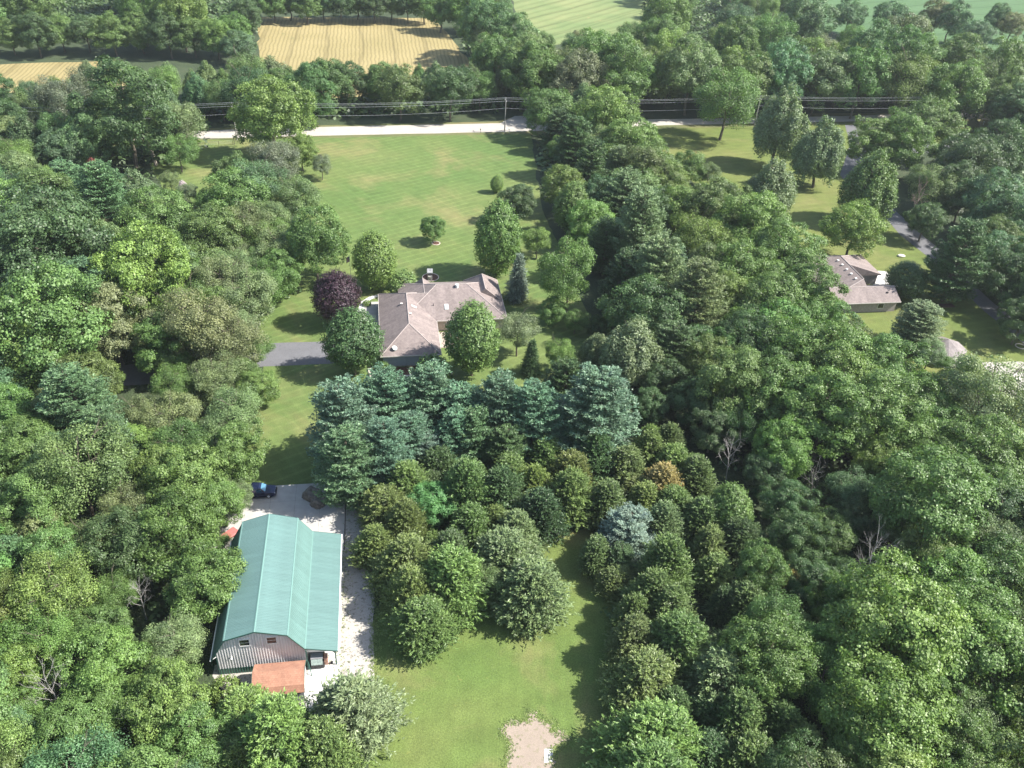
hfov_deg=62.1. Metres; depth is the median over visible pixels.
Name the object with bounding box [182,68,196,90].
poplar tree
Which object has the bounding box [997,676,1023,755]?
broadleaf tree
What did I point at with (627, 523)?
pine tree
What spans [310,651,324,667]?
utility cart
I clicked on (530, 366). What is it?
spruce tree
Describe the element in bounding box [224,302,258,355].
locust tree
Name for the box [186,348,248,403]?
locust tree
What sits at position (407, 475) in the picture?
cedar tree
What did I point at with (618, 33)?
broadleaf tree
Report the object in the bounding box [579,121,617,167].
locust tree
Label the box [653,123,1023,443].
lawn
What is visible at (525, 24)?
broadleaf tree
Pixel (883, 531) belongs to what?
broadleaf tree
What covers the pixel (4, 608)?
broadleaf tree
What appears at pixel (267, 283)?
locust tree
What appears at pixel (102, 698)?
broadleaf tree
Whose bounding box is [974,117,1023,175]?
broadleaf tree
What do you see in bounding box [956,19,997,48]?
broadleaf tree
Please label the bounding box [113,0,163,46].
broadleaf tree
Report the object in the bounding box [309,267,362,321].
maple tree
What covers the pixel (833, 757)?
locust tree
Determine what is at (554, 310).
broadleaf tree
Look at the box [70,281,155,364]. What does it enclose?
broadleaf tree
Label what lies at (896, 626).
broadleaf tree
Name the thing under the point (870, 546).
bare tree
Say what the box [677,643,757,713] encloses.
cedar tree
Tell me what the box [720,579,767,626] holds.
cedar tree
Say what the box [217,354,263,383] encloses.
locust tree
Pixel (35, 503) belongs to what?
broadleaf tree
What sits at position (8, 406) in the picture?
broadleaf tree
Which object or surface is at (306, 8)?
broadleaf tree
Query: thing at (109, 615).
broadleaf tree
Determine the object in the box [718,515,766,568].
cedar tree
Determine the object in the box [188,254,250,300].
locust tree
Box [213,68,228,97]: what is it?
poplar tree
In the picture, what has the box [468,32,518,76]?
broadleaf tree
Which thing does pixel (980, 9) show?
bean field
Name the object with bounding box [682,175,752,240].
broadleaf tree
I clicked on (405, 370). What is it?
mulch bed
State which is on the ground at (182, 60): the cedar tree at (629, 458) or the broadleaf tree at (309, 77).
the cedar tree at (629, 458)
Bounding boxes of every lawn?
[150,134,591,484]
[368,523,626,767]
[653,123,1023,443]
[933,131,993,144]
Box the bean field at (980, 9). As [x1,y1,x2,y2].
[800,0,1023,56]
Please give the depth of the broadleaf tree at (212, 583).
102.37 m
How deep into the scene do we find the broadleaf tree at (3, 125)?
217.28 m
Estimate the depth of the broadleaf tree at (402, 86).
258.98 m
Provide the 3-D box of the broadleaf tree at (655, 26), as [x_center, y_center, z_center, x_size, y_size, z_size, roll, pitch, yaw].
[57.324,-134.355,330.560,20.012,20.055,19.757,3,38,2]
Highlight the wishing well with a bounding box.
[427,269,432,279]
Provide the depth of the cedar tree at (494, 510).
118.23 m
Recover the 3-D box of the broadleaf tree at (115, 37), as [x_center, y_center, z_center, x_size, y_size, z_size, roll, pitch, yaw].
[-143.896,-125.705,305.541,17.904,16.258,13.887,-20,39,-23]
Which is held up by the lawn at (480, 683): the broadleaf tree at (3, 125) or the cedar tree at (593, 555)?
the cedar tree at (593, 555)
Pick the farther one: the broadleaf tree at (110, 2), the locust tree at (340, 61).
the broadleaf tree at (110, 2)
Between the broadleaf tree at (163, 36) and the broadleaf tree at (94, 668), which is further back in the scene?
the broadleaf tree at (163, 36)
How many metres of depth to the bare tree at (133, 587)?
103.87 m
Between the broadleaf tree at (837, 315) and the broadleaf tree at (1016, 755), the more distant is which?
the broadleaf tree at (837, 315)
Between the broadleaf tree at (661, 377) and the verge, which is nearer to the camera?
the broadleaf tree at (661, 377)
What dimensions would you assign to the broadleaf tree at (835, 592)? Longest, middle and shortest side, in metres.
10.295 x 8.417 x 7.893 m
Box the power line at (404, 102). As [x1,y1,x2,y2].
[232,97,505,103]
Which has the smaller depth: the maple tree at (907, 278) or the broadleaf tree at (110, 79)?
the maple tree at (907, 278)
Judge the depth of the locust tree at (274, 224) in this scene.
178.71 m
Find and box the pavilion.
[930,336,966,367]
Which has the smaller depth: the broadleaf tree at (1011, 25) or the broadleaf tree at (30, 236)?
the broadleaf tree at (30, 236)
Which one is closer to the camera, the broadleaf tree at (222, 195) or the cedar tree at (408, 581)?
the cedar tree at (408, 581)
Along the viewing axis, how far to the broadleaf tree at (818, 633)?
99.05 m
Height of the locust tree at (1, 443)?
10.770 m
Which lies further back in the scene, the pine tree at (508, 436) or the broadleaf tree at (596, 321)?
the broadleaf tree at (596, 321)
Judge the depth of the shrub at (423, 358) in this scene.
149.79 m
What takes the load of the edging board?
on the gravel yard at (356, 642)
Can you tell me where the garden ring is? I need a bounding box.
[422,273,438,281]
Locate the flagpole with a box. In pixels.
[346,255,350,274]
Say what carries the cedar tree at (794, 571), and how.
on the ground at (182, 60)
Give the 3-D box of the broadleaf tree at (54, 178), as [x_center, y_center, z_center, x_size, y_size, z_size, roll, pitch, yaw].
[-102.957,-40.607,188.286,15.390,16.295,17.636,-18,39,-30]
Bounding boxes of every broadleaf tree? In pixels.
[0,0,9,23]
[0,17,29,55]
[0,73,24,108]
[0,97,27,123]
[0,115,34,140]
[0,150,47,180]
[0,177,32,213]
[0,178,114,300]
[0,256,117,390]
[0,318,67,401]
[0,357,32,415]
[0,381,36,429]
[0,411,60,456]
[0,416,70,491]
[0,456,82,541]
[0,524,14,593]
[0,565,13,622]
[0,588,69,663]
[0,633,64,703]
[0,746,45,767]
[1,0,64,28]
[2,681,52,722]
[7,194,57,229]
[8,11,58,56]
[10,164,78,202]
[10,518,90,591]
[11,506,74,563]
[16,431,92,489]
[20,695,121,767]
[33,126,87,167]
[38,14,77,52]
[39,255,123,293]
[43,348,123,404]
[50,621,155,719]
[53,218,87,257]
[57,111,112,164]
[61,672,145,731]
[63,13,110,52]
[64,53,183,167]
[64,218,133,262]
[65,603,132,655]
[66,115,109,158]
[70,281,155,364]
[80,504,186,582]
[84,215,192,316]
[86,10,133,56]
[87,362,125,394]
[90,742,196,767]
[93,284,141,330]
[97,65,161,114]
[98,243,157,295]
[107,0,133,11]
[108,418,159,475]
[112,184,193,246]
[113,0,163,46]
[117,654,213,754]
[119,11,157,53]
[125,443,186,498]
[130,309,187,350]
[131,481,220,585]
[132,322,195,373]
[139,9,189,58]
[143,438,232,522]
[148,698,236,767]
[150,0,211,51]
[150,345,192,380]
[158,244,204,286]
[161,537,248,622]
[170,16,212,57]
[177,200,246,257]
[185,208,231,248]
[186,285,242,333]
[188,474,246,531]
[194,165,272,216]
[196,18,234,59]
[199,417,271,486]
[205,150,262,185]
[217,10,252,49]
[219,29,258,60]
[225,73,318,144]
[226,0,262,28]
[233,367,280,407]
[234,686,318,767]
[244,0,269,12]
[253,248,304,302]
[257,0,287,22]
[266,67,301,98]
[280,0,307,20]
[283,203,351,279]
[284,134,319,170]
[285,61,336,125]
[289,0,322,24]
[293,712,374,767]
[295,56,353,110]
[312,0,334,19]
[327,0,356,22]
[334,60,368,102]
[347,0,368,19]
[358,0,390,22]
[358,61,401,100]
[373,63,426,120]
[378,0,405,19]
[392,0,419,22]
[405,0,436,24]
[406,479,461,529]
[419,0,457,32]
[419,216,445,242]
[421,65,478,120]
[446,0,496,20]
[452,0,501,42]
[462,0,512,48]
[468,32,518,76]
[491,11,539,70]
[497,33,552,102]
[497,183,537,222]
[500,40,557,113]
[511,30,548,72]
[521,86,574,135]
[534,54,582,95]
[536,295,569,325]
[539,163,586,203]
[548,45,611,97]
[565,199,614,240]
[566,27,626,88]
[567,83,642,131]
[574,172,624,219]
[583,314,612,336]
[592,32,655,103]
[595,113,663,167]
[595,273,696,340]
[599,30,633,48]
[603,167,662,209]
[616,38,653,91]
[622,142,669,186]
[625,243,687,279]
[626,139,679,174]
[633,386,669,425]
[634,184,677,230]
[635,13,684,52]
[638,356,693,399]
[639,0,693,36]
[640,45,664,82]
[641,160,692,206]
[647,45,692,107]
[654,185,705,237]
[657,31,722,115]
[663,322,712,373]
[666,374,721,426]
[673,149,711,183]
[679,332,734,387]
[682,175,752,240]
[685,241,735,286]
[686,407,739,454]
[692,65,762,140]
[693,343,777,430]
[698,325,738,363]
[703,237,751,270]
[705,49,775,118]
[707,237,784,297]
[709,268,751,321]
[710,190,792,252]
[712,15,760,55]
[712,303,781,364]
[716,610,816,707]
[719,303,755,337]
[720,45,752,86]
[730,201,776,243]
[732,264,809,319]
[735,537,792,595]
[737,344,798,375]
[737,354,827,440]
[742,453,793,494]
[744,53,774,100]
[744,297,811,346]
[747,217,828,284]
[749,413,813,480]
[751,312,839,372]
[754,477,821,524]
[755,727,827,767]
[759,40,814,102]
[764,508,835,571]
[769,35,814,84]
[769,364,879,461]
[778,0,840,41]
[781,258,849,313]
[781,552,842,611]
[786,618,848,680]
[787,294,833,322]
[794,34,833,100]
[795,47,854,115]
[800,341,890,409]
[803,318,885,378]
[803,505,859,557]
[803,569,863,627]
[804,317,873,351]
[810,299,865,333]
[816,555,862,598]
[816,650,961,767]
[818,198,890,257]
[819,543,973,689]
[820,365,941,460]
[823,35,874,62]
[824,725,888,767]
[828,46,896,118]
[829,499,876,541]
[835,0,869,30]
[843,16,914,106]
[844,114,902,164]
[846,746,968,767]
[849,332,931,388]
[850,437,916,487]
[865,493,928,546]
[868,441,1001,553]
[869,106,938,173]
[869,651,969,743]
[872,0,910,27]
[875,382,919,436]
[877,399,965,447]
[880,11,940,54]
[880,23,929,99]
[880,458,928,495]
[886,32,951,107]
[889,523,958,583]
[890,370,959,422]
[896,92,974,157]
[896,424,960,480]
[896,544,1023,634]
[903,201,950,241]
[904,56,950,95]
[906,598,1023,719]
[908,12,934,38]
[918,0,953,32]
[918,705,1001,767]
[925,135,979,172]
[927,58,994,123]
[929,129,1009,193]
[930,159,984,213]
[933,0,974,40]
[935,32,989,76]
[937,177,984,222]
[943,411,1023,481]
[944,467,996,519]
[948,588,1023,670]
[953,531,1023,599]
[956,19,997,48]
[956,719,1023,767]
[960,165,1023,222]
[960,724,1023,767]
[965,477,1023,553]
[969,461,1023,515]
[971,228,1023,284]
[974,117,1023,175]
[975,213,1023,252]
[976,35,1023,79]
[978,243,1023,309]
[981,63,1023,131]
[983,2,1011,35]
[984,81,1023,132]
[994,189,1023,254]
[994,582,1023,645]
[995,11,1023,41]
[996,296,1023,344]
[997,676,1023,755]
[1000,644,1023,694]
[1002,242,1023,295]
[1006,475,1023,516]
[1006,484,1023,541]
[1009,444,1023,475]
[1010,271,1023,303]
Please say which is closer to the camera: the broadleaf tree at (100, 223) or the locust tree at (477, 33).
the broadleaf tree at (100, 223)
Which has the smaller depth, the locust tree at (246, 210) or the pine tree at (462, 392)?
the pine tree at (462, 392)
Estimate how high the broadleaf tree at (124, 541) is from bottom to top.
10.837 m
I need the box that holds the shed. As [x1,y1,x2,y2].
[251,660,306,701]
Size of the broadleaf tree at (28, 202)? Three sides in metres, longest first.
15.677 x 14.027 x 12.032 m
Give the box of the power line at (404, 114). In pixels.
[353,108,502,115]
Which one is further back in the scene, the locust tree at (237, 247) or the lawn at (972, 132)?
the lawn at (972, 132)
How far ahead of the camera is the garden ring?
184.01 m
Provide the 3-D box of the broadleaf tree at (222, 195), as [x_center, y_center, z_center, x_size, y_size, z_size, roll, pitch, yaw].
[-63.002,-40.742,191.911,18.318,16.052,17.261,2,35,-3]
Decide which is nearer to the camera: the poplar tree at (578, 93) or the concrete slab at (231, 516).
the concrete slab at (231, 516)
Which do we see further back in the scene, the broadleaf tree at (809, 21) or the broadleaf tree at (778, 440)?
the broadleaf tree at (809, 21)
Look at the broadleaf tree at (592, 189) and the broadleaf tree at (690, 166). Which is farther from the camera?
the broadleaf tree at (690, 166)
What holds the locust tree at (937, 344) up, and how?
on the lawn at (972, 326)
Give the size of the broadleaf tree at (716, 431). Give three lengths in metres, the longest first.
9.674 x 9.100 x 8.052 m
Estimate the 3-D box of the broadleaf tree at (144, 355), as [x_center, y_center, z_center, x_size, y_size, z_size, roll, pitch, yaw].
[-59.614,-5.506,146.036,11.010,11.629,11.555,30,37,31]
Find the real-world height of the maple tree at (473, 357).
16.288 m
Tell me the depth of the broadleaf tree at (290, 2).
359.38 m
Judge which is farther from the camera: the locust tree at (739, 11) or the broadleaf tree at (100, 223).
the locust tree at (739, 11)
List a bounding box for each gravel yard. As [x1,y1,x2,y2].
[213,497,373,714]
[982,361,1023,397]
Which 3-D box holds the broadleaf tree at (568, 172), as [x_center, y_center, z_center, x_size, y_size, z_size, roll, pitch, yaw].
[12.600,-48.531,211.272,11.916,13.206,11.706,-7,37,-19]
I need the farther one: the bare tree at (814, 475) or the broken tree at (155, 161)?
the broken tree at (155, 161)
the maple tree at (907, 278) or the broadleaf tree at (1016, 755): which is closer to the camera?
the broadleaf tree at (1016, 755)
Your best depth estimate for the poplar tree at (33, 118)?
232.56 m
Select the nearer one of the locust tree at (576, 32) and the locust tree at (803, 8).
the locust tree at (576, 32)
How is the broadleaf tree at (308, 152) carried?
on the lawn at (396, 189)
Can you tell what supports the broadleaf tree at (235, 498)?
on the ground at (182, 60)
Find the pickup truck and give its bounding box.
[242,482,276,497]
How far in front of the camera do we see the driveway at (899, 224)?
217.99 m
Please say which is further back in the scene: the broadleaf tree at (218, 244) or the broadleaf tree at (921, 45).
the broadleaf tree at (921, 45)
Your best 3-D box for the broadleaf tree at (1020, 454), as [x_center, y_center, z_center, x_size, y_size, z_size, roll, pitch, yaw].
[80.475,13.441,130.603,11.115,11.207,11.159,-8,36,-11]
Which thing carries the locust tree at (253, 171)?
on the ground at (182, 60)
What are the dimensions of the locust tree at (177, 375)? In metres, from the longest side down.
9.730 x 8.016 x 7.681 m
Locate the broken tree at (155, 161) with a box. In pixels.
[143,137,157,165]
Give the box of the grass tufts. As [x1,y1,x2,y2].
[314,503,572,767]
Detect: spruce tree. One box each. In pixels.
[503,252,529,305]
[519,338,541,377]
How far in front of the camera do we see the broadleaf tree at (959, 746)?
88.50 m
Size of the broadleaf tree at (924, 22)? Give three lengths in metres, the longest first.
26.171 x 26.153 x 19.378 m
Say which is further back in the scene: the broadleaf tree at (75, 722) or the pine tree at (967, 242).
the pine tree at (967, 242)
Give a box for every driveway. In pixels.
[35,342,342,392]
[840,125,959,273]
[953,280,1023,343]
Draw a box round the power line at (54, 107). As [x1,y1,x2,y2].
[18,102,230,107]
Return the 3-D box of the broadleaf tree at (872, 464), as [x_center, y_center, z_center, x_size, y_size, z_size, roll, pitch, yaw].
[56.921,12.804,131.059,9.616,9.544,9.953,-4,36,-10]
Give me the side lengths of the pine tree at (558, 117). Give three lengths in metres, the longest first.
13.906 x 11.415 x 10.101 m
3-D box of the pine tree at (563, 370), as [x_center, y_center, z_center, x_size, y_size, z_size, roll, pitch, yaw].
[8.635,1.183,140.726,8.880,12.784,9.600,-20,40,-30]
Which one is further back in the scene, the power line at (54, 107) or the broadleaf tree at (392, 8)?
the broadleaf tree at (392, 8)
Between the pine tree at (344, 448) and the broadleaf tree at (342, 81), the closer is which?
the pine tree at (344, 448)
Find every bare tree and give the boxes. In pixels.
[22,654,69,712]
[127,574,151,619]
[717,427,744,482]
[803,456,824,497]
[854,518,898,577]
[911,177,929,206]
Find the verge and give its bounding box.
[112,112,1005,145]
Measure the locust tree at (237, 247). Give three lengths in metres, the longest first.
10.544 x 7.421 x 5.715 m
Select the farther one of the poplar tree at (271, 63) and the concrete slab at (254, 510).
the poplar tree at (271, 63)
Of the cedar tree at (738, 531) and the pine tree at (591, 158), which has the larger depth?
the pine tree at (591, 158)
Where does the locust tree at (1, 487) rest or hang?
on the ground at (182, 60)
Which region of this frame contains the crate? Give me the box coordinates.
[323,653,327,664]
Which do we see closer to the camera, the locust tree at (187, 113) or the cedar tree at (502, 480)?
the cedar tree at (502, 480)
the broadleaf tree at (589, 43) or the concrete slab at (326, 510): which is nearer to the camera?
the concrete slab at (326, 510)
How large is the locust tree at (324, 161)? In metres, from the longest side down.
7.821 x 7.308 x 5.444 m
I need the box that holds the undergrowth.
[0,0,1023,767]
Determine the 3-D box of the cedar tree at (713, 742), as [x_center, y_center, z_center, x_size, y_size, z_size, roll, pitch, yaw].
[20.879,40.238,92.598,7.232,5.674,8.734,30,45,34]
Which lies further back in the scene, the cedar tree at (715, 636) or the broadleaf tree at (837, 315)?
the broadleaf tree at (837, 315)
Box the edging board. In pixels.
[344,504,345,549]
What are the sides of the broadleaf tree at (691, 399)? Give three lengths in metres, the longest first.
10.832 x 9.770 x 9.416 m
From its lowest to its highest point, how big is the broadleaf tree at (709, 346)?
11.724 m
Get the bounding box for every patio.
[439,332,457,347]
[873,271,897,286]
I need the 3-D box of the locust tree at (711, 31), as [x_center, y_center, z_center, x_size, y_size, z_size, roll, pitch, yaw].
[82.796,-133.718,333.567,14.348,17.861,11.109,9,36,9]
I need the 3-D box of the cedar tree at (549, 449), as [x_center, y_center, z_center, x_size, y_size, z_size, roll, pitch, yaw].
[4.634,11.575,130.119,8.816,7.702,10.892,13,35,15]
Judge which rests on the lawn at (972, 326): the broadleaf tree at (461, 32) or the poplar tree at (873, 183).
the poplar tree at (873, 183)
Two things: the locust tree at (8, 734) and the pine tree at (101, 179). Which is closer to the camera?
the locust tree at (8, 734)
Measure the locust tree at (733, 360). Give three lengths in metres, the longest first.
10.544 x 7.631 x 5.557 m
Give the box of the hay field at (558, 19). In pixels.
[512,0,649,44]
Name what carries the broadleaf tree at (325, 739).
on the ground at (182, 60)
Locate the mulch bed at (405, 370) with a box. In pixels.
[393,366,416,375]
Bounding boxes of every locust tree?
[0,137,40,167]
[0,165,13,183]
[0,169,35,186]
[0,254,38,271]
[0,305,29,343]
[0,434,15,480]
[0,460,7,495]
[0,516,11,532]
[0,567,32,617]
[0,615,25,660]
[0,643,18,726]
[0,714,49,767]
[4,546,100,636]
[16,609,78,673]
[17,80,32,96]
[22,723,133,767]
[24,71,91,119]
[24,388,81,422]
[24,414,139,520]
[33,110,82,162]
[64,65,118,99]
[69,511,122,565]
[93,564,140,612]
[96,475,152,521]
[97,215,126,231]
[115,393,158,443]
[137,229,190,277]
[138,388,204,447]
[139,197,164,210]
[140,609,211,670]
[146,416,213,464]
[147,64,181,96]
[148,290,185,315]
[148,362,196,406]
[152,100,208,139]
[154,282,246,360]
[158,170,181,188]
[161,133,201,171]
[161,203,183,230]
[170,194,195,212]
[173,271,216,324]
[175,183,198,199]
[176,754,207,767]
[180,239,204,261]
[181,276,204,289]
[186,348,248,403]
[187,716,245,767]
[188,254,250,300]
[192,253,224,282]
[195,313,269,368]
[198,382,263,441]
[203,78,232,120]
[205,245,261,282]
[207,532,231,553]
[216,200,275,248]
[216,268,277,326]
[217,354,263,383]
[219,63,270,106]
[221,150,293,201]
[222,478,253,511]
[224,44,266,89]
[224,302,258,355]
[225,241,248,265]
[235,259,290,314]
[235,327,275,364]
[238,246,265,267]
[239,199,291,233]
[242,216,290,249]
[246,133,301,178]
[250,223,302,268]
[265,173,322,215]
[270,218,290,243]
[312,153,332,179]
[331,53,349,72]
[461,69,499,110]
[467,552,505,603]
[469,29,504,58]
[496,0,512,13]
[496,307,541,356]
[520,226,550,258]
[536,235,596,311]
[540,28,555,48]
[544,337,575,366]
[545,132,564,156]
[550,45,574,64]
[560,32,580,51]
[564,308,590,333]
[569,29,591,50]
[576,28,611,45]
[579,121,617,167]
[616,21,641,40]
[626,49,665,109]
[650,27,698,55]
[668,210,731,253]
[687,0,700,8]
[695,162,722,182]
[695,178,745,212]
[705,22,732,48]
[714,1,756,31]
[714,394,758,450]
[716,346,745,390]
[721,0,738,6]
[722,4,737,15]
[741,0,764,14]
[741,13,769,31]
[743,585,807,653]
[745,24,768,53]
[751,12,798,52]
[759,0,781,20]
[779,0,789,11]
[782,746,854,767]
[788,607,815,639]
[793,1,815,19]
[793,641,861,716]
[808,32,838,52]
[822,464,875,508]
[825,50,856,107]
[835,22,864,41]
[877,42,932,114]
[879,576,940,638]
[903,163,958,208]
[912,337,947,368]
[934,356,962,383]
[935,758,985,767]
[936,682,1008,748]
[937,349,1023,440]
[954,51,1011,116]
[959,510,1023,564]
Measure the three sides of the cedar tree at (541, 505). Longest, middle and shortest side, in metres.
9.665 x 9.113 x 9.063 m
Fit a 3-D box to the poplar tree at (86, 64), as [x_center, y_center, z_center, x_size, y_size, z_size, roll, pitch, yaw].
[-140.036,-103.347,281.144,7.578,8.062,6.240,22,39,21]
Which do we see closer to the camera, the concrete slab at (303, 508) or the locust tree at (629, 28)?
the concrete slab at (303, 508)
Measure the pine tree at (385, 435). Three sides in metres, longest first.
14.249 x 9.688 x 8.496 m
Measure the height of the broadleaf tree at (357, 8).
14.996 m
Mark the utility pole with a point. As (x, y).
(505, 115)
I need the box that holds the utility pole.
[504,99,506,132]
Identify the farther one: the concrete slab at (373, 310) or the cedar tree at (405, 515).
the concrete slab at (373, 310)
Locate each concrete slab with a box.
[210,521,240,538]
[221,505,242,521]
[242,502,269,520]
[248,498,270,502]
[269,501,294,516]
[270,484,296,501]
[294,500,318,517]
[295,483,320,500]
[298,516,318,531]
[306,687,322,709]
[307,664,323,687]
[318,515,344,532]
[319,501,344,515]
[324,661,339,685]
[325,603,341,661]
[337,532,343,550]
[340,553,342,603]
[365,302,377,307]
[365,307,378,312]
[367,313,378,318]
[544,749,552,762]
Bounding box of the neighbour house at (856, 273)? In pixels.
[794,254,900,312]
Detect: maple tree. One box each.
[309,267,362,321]
[316,305,385,375]
[349,228,398,290]
[440,297,501,375]
[473,196,523,277]
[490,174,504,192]
[550,179,589,232]
[709,480,754,527]
[883,260,929,298]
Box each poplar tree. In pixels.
[5,113,44,164]
[7,94,32,116]
[9,87,40,117]
[25,110,40,129]
[28,80,51,113]
[45,74,67,104]
[77,59,93,70]
[91,82,134,135]
[118,167,167,214]
[154,86,182,115]
[161,61,180,85]
[181,72,214,114]
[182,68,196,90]
[195,60,215,84]
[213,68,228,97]
[227,76,248,112]
[260,54,287,78]
[285,65,292,75]
[366,67,379,100]
[413,64,424,79]
[418,59,448,97]
[452,64,475,106]
[468,61,483,99]
[490,68,506,97]
[568,81,598,115]
[577,332,607,368]
[598,313,664,392]
[742,156,798,216]
[751,81,811,166]
[788,114,846,187]
[837,146,899,219]
[959,199,996,229]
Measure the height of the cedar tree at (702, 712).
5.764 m
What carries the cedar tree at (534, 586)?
on the lawn at (480, 683)
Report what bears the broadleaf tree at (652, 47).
on the ground at (182, 60)
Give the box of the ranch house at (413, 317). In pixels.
[378,274,505,366]
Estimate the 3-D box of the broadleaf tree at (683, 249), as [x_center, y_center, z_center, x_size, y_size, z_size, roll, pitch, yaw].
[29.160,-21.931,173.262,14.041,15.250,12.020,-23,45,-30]
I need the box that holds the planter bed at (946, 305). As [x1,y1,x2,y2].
[934,303,954,307]
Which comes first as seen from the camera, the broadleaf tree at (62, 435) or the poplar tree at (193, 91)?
the broadleaf tree at (62, 435)
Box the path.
[359,294,377,316]
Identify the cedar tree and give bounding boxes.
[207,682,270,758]
[214,734,262,767]
[302,666,418,767]
[342,522,396,574]
[353,482,424,530]
[362,529,435,606]
[376,561,434,616]
[378,594,465,665]
[382,459,432,517]
[382,495,434,543]
[412,540,495,641]
[418,444,459,479]
[422,528,440,551]
[424,468,443,489]
[427,527,472,552]
[434,455,494,524]
[439,456,487,501]
[444,501,494,551]
[467,463,527,511]
[471,524,553,604]
[479,553,581,640]
[485,503,505,539]
[489,450,527,506]
[491,507,547,558]
[511,486,574,551]
[518,462,552,505]
[524,433,563,478]
[545,448,597,491]
[546,464,596,532]
[575,695,708,767]
[576,532,611,581]
[578,428,616,489]
[579,477,628,536]
[582,732,694,767]
[591,563,638,602]
[595,643,686,724]
[598,442,648,495]
[599,610,653,671]
[604,591,654,638]
[611,565,681,621]
[617,472,645,501]
[623,479,660,512]
[630,531,701,603]
[632,423,659,444]
[633,428,664,473]
[639,460,684,498]
[640,608,718,691]
[643,499,687,548]
[644,441,691,475]
[647,582,702,623]
[654,421,688,451]
[656,683,695,724]
[657,482,691,533]
[673,453,719,498]
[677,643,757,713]
[678,495,724,547]
[683,726,733,767]
[685,521,727,568]
[688,692,719,729]
[690,551,736,599]
[701,585,737,625]
[701,623,749,676]
[707,682,769,766]
[711,727,779,767]
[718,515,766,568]
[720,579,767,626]
[760,698,807,747]
[766,564,802,598]
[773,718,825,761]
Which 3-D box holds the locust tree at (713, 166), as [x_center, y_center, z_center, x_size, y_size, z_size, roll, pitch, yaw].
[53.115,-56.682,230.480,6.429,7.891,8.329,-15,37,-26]
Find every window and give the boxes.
[238,638,250,646]
[265,636,277,644]
[877,303,884,307]
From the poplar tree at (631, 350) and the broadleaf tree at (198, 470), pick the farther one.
the poplar tree at (631, 350)
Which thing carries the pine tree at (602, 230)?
on the ground at (182, 60)
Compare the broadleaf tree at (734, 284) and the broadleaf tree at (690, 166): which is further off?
the broadleaf tree at (690, 166)
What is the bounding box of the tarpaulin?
[302,486,327,508]
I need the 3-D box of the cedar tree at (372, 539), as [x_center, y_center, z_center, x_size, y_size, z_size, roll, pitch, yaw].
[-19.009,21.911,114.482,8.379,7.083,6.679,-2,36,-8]
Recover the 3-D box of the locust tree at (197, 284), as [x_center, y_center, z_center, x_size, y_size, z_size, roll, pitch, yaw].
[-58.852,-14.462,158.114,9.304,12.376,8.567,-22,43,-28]
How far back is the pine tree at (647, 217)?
175.41 m
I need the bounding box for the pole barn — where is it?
[210,514,341,675]
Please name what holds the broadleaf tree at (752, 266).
on the ground at (182, 60)
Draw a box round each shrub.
[207,674,243,708]
[362,300,370,305]
[375,361,388,370]
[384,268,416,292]
[415,352,453,385]
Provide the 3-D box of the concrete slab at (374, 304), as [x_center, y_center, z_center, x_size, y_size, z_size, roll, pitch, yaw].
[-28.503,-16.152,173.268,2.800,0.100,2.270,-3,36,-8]
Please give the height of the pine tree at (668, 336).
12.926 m
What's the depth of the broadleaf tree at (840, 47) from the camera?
296.78 m
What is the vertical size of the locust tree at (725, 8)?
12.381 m
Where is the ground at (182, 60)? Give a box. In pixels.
[0,0,1023,767]
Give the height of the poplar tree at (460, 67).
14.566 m
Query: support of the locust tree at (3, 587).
on the ground at (182, 60)
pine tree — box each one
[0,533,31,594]
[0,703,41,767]
[32,361,130,434]
[46,157,82,192]
[69,158,138,233]
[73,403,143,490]
[304,372,378,466]
[310,420,383,511]
[355,415,415,490]
[356,361,423,423]
[390,358,458,432]
[395,406,435,465]
[411,429,447,468]
[432,379,490,447]
[434,401,476,460]
[455,403,496,468]
[472,367,526,450]
[482,421,529,468]
[499,377,567,464]
[540,105,571,152]
[540,354,582,417]
[546,361,642,458]
[552,114,596,174]
[560,414,595,450]
[574,138,612,187]
[584,214,624,274]
[586,187,624,221]
[596,246,642,314]
[596,501,656,565]
[602,144,631,186]
[605,165,645,217]
[606,540,636,568]
[608,180,668,265]
[622,228,686,328]
[653,317,696,383]
[668,256,729,338]
[891,298,949,353]
[922,216,995,302]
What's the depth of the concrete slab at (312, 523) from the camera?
122.20 m
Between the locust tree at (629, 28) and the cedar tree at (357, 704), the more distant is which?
the locust tree at (629, 28)
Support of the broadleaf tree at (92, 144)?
on the ground at (182, 60)
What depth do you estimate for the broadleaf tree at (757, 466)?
127.40 m
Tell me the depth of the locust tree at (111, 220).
179.16 m
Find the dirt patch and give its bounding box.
[501,711,568,767]
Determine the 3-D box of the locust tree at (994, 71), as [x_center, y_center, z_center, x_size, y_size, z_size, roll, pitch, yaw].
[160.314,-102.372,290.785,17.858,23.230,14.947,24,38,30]
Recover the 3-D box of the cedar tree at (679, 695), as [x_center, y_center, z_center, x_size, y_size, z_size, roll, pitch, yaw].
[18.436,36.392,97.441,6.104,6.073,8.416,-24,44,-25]
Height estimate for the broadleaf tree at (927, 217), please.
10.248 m
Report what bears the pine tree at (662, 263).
on the ground at (182, 60)
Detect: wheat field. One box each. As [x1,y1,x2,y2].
[0,61,124,92]
[257,17,469,97]
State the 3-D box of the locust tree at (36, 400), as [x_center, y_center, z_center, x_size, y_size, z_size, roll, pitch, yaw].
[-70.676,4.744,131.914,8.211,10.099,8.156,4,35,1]
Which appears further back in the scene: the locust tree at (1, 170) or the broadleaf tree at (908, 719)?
the locust tree at (1, 170)
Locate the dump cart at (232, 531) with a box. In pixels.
[221,527,237,537]

